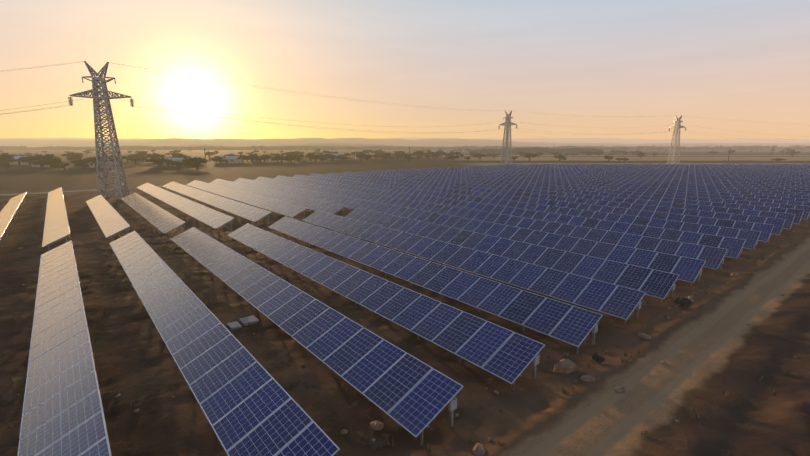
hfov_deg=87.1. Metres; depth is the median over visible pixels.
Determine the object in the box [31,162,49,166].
shed walls
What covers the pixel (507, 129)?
transmission pylon
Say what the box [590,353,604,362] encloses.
shrub
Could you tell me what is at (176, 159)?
shed roof
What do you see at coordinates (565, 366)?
rocks
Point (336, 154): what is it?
shed roof
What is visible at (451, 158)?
tree
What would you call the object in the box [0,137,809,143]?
hills
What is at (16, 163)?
shed walls
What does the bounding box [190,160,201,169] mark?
tree
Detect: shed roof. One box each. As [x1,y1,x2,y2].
[165,158,184,160]
[220,156,239,158]
[323,153,343,155]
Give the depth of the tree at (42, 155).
218.51 m
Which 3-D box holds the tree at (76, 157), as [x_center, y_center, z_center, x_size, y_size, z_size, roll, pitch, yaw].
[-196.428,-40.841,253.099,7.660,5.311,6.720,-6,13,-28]
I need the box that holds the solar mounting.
[0,168,808,446]
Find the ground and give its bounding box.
[0,150,809,455]
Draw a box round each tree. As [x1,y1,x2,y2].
[0,153,14,159]
[0,159,14,161]
[15,156,40,166]
[28,153,56,157]
[31,159,46,168]
[39,155,59,166]
[46,158,61,168]
[49,163,60,168]
[56,163,69,169]
[62,152,82,156]
[66,155,81,160]
[70,159,88,166]
[74,161,88,168]
[84,157,107,162]
[127,158,143,164]
[134,153,148,158]
[145,158,171,167]
[147,153,165,158]
[170,162,189,169]
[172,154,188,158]
[186,156,207,168]
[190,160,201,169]
[204,151,214,157]
[212,156,222,163]
[259,154,269,161]
[273,155,282,162]
[285,155,296,162]
[290,153,303,160]
[308,154,321,160]
[327,153,335,161]
[354,154,365,160]
[444,156,458,161]
[454,152,463,158]
[472,154,485,159]
[524,153,537,160]
[554,154,566,161]
[604,155,613,161]
[636,152,645,157]
[785,151,799,156]
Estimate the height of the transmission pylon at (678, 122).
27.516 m
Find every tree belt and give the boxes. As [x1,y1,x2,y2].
[0,146,809,149]
[471,147,603,152]
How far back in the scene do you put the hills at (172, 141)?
1918.77 m
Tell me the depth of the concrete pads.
26.66 m
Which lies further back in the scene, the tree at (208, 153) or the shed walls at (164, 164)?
the tree at (208, 153)
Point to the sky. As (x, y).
(603, 61)
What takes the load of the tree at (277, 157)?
on the ground
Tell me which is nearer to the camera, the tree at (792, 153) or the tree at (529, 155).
the tree at (529, 155)
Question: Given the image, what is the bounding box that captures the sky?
[0,0,809,138]
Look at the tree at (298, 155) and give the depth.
280.07 m
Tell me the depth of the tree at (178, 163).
189.09 m
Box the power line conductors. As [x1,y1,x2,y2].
[0,61,805,142]
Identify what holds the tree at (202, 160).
on the ground
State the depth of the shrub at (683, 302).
28.61 m
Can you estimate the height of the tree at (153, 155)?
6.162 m
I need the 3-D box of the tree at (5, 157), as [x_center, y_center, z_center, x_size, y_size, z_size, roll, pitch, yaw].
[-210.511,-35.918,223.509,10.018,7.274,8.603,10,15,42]
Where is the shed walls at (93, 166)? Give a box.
[89,161,111,167]
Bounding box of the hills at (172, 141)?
[0,138,809,146]
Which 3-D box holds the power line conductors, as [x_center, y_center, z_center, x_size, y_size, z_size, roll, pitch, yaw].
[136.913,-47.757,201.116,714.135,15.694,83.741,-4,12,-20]
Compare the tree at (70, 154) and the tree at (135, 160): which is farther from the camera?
the tree at (70, 154)
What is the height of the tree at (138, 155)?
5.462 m
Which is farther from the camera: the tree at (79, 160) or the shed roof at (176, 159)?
the shed roof at (176, 159)
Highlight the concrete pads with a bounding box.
[227,315,258,329]
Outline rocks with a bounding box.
[0,213,809,455]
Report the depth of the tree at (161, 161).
199.83 m
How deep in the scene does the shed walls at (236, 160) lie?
252.75 m
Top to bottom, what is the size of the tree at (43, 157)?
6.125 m
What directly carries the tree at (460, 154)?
on the ground
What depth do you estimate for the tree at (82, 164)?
192.96 m
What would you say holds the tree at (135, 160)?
on the ground
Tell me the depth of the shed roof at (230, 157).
253.26 m
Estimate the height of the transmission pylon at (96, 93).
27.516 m
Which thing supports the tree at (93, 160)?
on the ground
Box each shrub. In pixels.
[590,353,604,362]
[673,296,693,307]
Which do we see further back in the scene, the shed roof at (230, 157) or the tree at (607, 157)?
the tree at (607, 157)
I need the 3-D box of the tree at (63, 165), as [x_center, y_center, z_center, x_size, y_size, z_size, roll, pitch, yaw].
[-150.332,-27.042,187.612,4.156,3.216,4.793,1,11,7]
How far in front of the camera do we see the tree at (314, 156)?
278.32 m
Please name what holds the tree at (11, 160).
on the ground
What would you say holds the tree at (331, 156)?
on the ground
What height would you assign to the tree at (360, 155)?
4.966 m
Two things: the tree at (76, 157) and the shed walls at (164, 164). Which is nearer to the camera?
the shed walls at (164, 164)
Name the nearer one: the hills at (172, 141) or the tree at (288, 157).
the tree at (288, 157)
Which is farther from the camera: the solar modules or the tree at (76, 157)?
the tree at (76, 157)
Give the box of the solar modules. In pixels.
[0,164,809,455]
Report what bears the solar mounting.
on the ground
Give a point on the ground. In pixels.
(697, 375)
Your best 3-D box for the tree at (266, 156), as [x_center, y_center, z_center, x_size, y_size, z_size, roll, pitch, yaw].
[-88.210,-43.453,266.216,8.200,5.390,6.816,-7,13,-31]
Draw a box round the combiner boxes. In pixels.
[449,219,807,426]
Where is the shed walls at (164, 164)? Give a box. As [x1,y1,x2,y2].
[155,158,184,165]
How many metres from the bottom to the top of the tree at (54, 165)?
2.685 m
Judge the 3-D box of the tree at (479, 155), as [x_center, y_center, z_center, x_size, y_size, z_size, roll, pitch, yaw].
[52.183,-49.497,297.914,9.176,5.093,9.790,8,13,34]
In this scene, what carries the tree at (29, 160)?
on the ground
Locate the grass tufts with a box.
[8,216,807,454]
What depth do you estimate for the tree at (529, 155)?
286.13 m
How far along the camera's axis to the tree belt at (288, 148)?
874.97 m
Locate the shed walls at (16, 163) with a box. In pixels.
[9,159,31,164]
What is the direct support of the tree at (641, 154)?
on the ground
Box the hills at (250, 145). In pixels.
[119,142,406,146]
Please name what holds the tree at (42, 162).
on the ground
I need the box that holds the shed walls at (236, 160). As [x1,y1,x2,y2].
[218,157,241,162]
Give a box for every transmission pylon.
[68,61,133,199]
[498,111,517,164]
[667,115,685,163]
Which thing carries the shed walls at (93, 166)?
on the ground
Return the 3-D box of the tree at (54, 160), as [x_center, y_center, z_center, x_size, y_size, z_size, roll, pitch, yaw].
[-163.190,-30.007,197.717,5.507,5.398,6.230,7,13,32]

